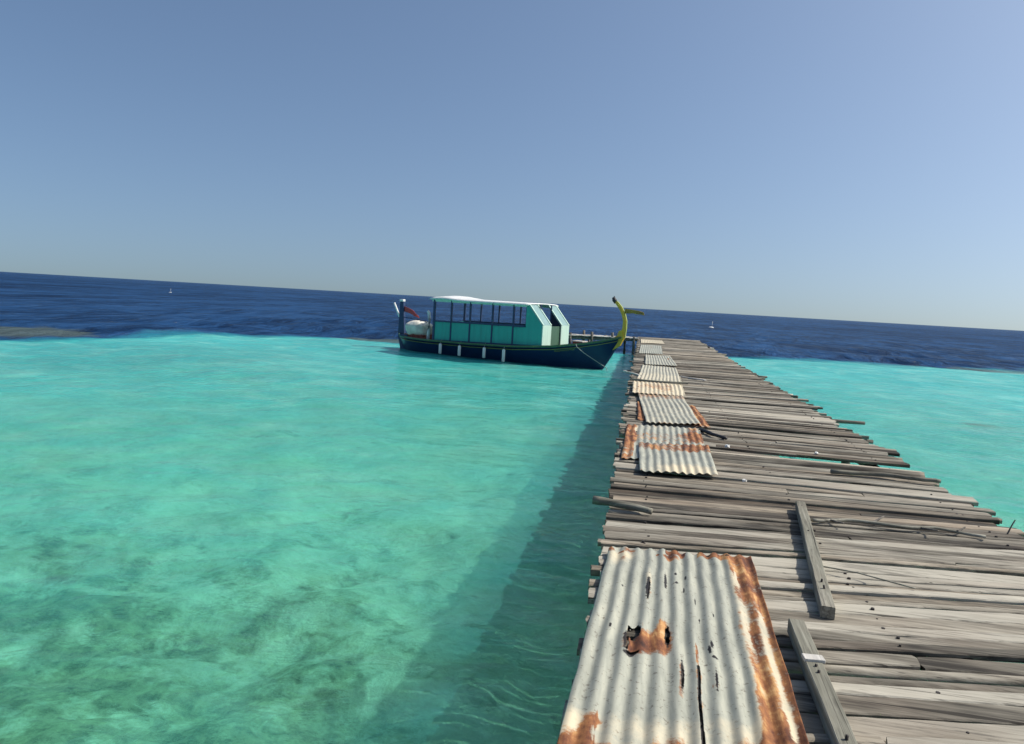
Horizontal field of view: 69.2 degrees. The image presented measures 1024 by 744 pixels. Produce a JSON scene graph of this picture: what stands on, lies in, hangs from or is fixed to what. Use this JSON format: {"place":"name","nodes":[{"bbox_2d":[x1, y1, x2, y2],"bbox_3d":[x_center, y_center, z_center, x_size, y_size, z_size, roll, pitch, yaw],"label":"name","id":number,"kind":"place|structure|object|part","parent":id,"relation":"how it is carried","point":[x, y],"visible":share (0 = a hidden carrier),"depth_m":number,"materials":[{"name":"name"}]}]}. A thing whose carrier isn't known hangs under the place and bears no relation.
{"place":"outdoors","nodes":[
{"label":"outdoors","id":0,"kind":"place"},
{"bbox_2d":[0,365,1023,743],"bbox_3d":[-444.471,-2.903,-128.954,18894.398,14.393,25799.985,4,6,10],"label":"seabed","id":1,"kind":"structure","parent":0,"point":[180,571],"depth_m":9.70,"materials":[{"name":"teal sand"}]},
{"bbox_2d":[568,330,637,354],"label":"side jetty","id":2,"kind":"object","parent":1,"relation":"on","point":[584,337],"visible":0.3,"depth_m":37.38,"materials":[{"name":"grey wood"}]},
{"bbox_2d":[561,337,1023,743],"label":"pier","id":3,"kind":"structure","parent":1,"relation":"on","point":[934,654],"depth_m":4.85,"materials":[{"name":"grey wood"}]},
{"bbox_2d":[592,496,652,513],"bbox_3d":[0.814,0.980,5.477,0.449,0.072,0.071,5,6,19],"label":"log","id":4,"kind":"object","parent":3,"relation":"on","point":[599,500],"visible":1,"depth_m":5.46,"materials":[{"name":"grey wood"}]},
{"bbox_2d":[623,370,640,375],"bbox_3d":[2.730,0.024,16.895,0.053,0.048,1.164,2,6,-9],"label":"stick","id":5,"kind":"object","parent":3,"relation":"on","point":[631,372],"visible":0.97,"depth_m":16.85,"materials":[{"name":"grey wood"}]},
{"bbox_2d":[639,345,662,353],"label":"corrugated sheet","id":6,"kind":"object","parent":3,"relation":"on","point":[653,349],"visible":1,"depth_m":27.19,"materials":[{"name":"metal"}]},
{"bbox_2d":[641,339,663,343],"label":"corrugated sheet","id":7,"kind":"object","parent":3,"relation":"on","point":[651,341],"visible":1,"depth_m":33.83,"materials":[{"name":"metal"}]},
{"bbox_2d":[632,381,684,395],"bbox_3d":[2.693,0.301,13.638,0.951,0.032,2.051,4,6,10],"label":"corrugated sheet","id":8,"kind":"object","parent":3,"relation":"on","point":[658,388],"visible":1,"depth_m":13.56,"materials":[{"name":"metal"}]},
{"bbox_2d":[632,378,687,383],"bbox_3d":[2.923,0.184,14.683,1.091,0.060,0.073,4,6,12],"label":"batten","id":9,"kind":"object","parent":8,"relation":"on","point":[655,381],"visible":0.98,"depth_m":14.65,"materials":[{"name":"grey wood"}]},
{"bbox_2d":[637,372,681,384],"bbox_3d":[3.141,0.137,15.863,0.969,0.030,2.179,4,6,10],"label":"corrugated sheet","id":10,"kind":"object","parent":3,"relation":"on","point":[651,376],"visible":0.73,"depth_m":16.09,"materials":[{"name":"metal"}]},
{"bbox_2d":[640,364,678,375],"bbox_3d":[3.586,-0.039,18.106,0.920,0.031,2.987,4,6,10],"label":"corrugated sheet","id":11,"kind":"object","parent":3,"relation":"on","point":[663,370],"visible":0.91,"depth_m":18.08,"materials":[{"name":"metal"}]},
{"bbox_2d":[645,354,676,365],"bbox_3d":[4.314,-0.360,21.677,0.863,0.035,4.269,4,6,10],"label":"corrugated sheet","id":12,"kind":"object","parent":3,"relation":"on","point":[659,360],"visible":1,"depth_m":21.35,"materials":[{"name":"metal"}]},
{"bbox_2d":[621,424,704,458],"bbox_3d":[1.733,0.783,8.411,0.920,0.031,2.358,4,6,10],"label":"corrugated sheet","id":13,"kind":"object","parent":3,"relation":"on","point":[652,434],"visible":0.73,"depth_m":8.69,"materials":[{"name":"metal"}]},
{"bbox_2d":[638,442,717,474],"bbox_3d":[1.640,0.847,7.402,0.756,0.033,1.536,4,6,10],"label":"corrugated sheet","id":14,"kind":"object","parent":13,"relation":"on","point":[686,459],"visible":1,"depth_m":7.31,"materials":[{"name":"metal"}]},
{"bbox_2d":[637,401,710,427],"bbox_3d":[2.291,0.596,10.753,0.963,0.031,2.161,4,6,10],"label":"corrugated sheet","id":15,"kind":"object","parent":3,"relation":"on","point":[698,416],"visible":0.26,"depth_m":10.36,"materials":[{"name":"metal"}]},
{"bbox_2d":[638,393,699,423],"bbox_3d":[2.331,0.530,11.180,0.766,0.033,3.281,4,6,7],"label":"corrugated sheet","id":16,"kind":"object","parent":15,"relation":"on","point":[666,409],"visible":1,"depth_m":10.90,"materials":[{"name":"metal"}]},
{"bbox_2d":[557,546,808,743],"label":"corrugated sheet","id":17,"kind":"object","parent":3,"relation":"on","point":[710,611],"visible":1,"depth_m":3.15,"materials":[{"name":"metal"}]},
{"bbox_2d":[680,375,705,380],"bbox_3d":[4.021,0.138,16.496,0.063,0.045,0.814,1,6,-27],"label":"stick","id":18,"kind":"object","parent":3,"relation":"on","point":[682,376],"visible":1,"depth_m":16.45,"materials":[{"name":"grey wood"}]},
{"bbox_2d":[699,428,727,439],"bbox_3d":[2.455,0.756,9.096,0.058,0.046,0.572,2,6,-17],"label":"strap","id":19,"kind":"object","parent":3,"relation":"on","point":[708,432],"visible":1,"depth_m":9.07,"materials":[{"name":"rubber"}]},
{"bbox_2d":[795,501,835,619],"bbox_3d":[1.917,1.123,4.759,0.072,0.081,2.159,5,6,17],"label":"batten","id":20,"kind":"object","parent":3,"relation":"on","point":[824,600],"visible":1,"depth_m":4.34,"materials":[{"name":"grey wood"}]},
{"bbox_2d":[787,618,857,743],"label":"batten","id":21,"kind":"object","parent":3,"relation":"on","point":[832,715],"visible":1,"depth_m":2.92,"materials":[{"name":"grey wood"}]},
{"bbox_2d":[823,566,915,588],"bbox_3d":[2.069,1.193,4.346,0.529,0.012,0.042,7,7,34],"label":"branch","id":22,"kind":"object","parent":3,"relation":"on","point":[869,576],"visible":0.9,"depth_m":4.34,"materials":[{"name":"grey wood"}]},
{"bbox_2d":[830,469,940,482],"bbox_3d":[3.579,0.997,7.143,0.968,0.056,0.127,5,6,15],"label":"plank","id":23,"kind":"object","parent":3,"relation":"on","point":[861,473],"visible":1,"depth_m":7.17,"materials":[{"name":"grey wood"}]},
{"bbox_2d":[811,516,985,537],"bbox_3d":[2.786,1.108,5.387,1.189,0.057,0.246,4,6,10],"label":"branch","id":24,"kind":"object","parent":3,"relation":"on","point":[874,522],"visible":1,"depth_m":5.38,"materials":[{"name":"grey wood"}]},
{"bbox_2d":[0,272,1023,470],"bbox_3d":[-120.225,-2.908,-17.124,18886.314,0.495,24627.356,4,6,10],"label":"water","id":25,"kind":"structure","parent":0,"point":[907,377],"depth_m":31.27,"materials":[{"name":"blue liquid"}]},
{"bbox_2d":[394,296,643,369],"bbox_3d":[-0.265,-1.669,30.398,11.801,3.310,2.832,6,6,30],"label":"wooden boat","id":26,"kind":"object","parent":25,"relation":"on","point":[538,337],"visible":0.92,"depth_m":29.21,"materials":[{"name":"blue paint"}]},
{"bbox_2d":[404,320,432,339],"bbox_3d":[-4.017,-1.817,32.238,1.085,0.850,1.083,6,6,30],"label":"tarpaulin bundle","id":27,"kind":"object","parent":26,"relation":"on","point":[416,328],"visible":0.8,"depth_m":31.82,"materials":[{"name":"white fabric"}]},
{"bbox_2d":[438,342,441,353],"bbox_3d":[-2.929,-1.047,30.449,0.124,0.596,0.170,6,6,30],"label":"fender","id":28,"kind":"object","parent":26,"relation":"hanging from","point":[440,348],"visible":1,"depth_m":30.39,"materials":[{"name":"white paint"}]},
{"bbox_2d":[458,345,460,355],"bbox_3d":[-2.104,-0.948,29.910,0.158,0.596,0.124,0,6,-29],"label":"fender","id":29,"kind":"object","parent":26,"relation":"hanging from","point":[459,350],"visible":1,"depth_m":29.86,"materials":[{"name":"white paint"}]},
{"bbox_2d":[482,343,485,357],"bbox_3d":[-1.089,-0.850,29.293,0.124,0.596,0.170,6,6,30],"label":"fender","id":30,"kind":"object","parent":26,"relation":"hanging from","point":[483,352],"visible":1,"depth_m":29.24,"materials":[{"name":"white paint"}]},
{"bbox_2d":[502,346,504,361],"bbox_3d":[-0.316,-0.723,28.849,0.124,0.676,0.170,6,6,30],"label":"fender","id":31,"kind":"object","parent":26,"relation":"hanging from","point":[503,355],"visible":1,"depth_m":28.79,"materials":[{"name":"white paint"}]},
{"bbox_3d":[1.661,-1.377,29.292,0.040,0.840,0.860,6,6,30],"label":"door","id":32,"kind":"part","parent":26,"relation":"part of","materials":[{"name":"green paint"}]},
{"bbox_2d":[0,0,1023,330],"label":"sky","id":33,"kind":"structure","parent":0,"point":[848,160],"materials":[{"name":"blue"}]}
]}

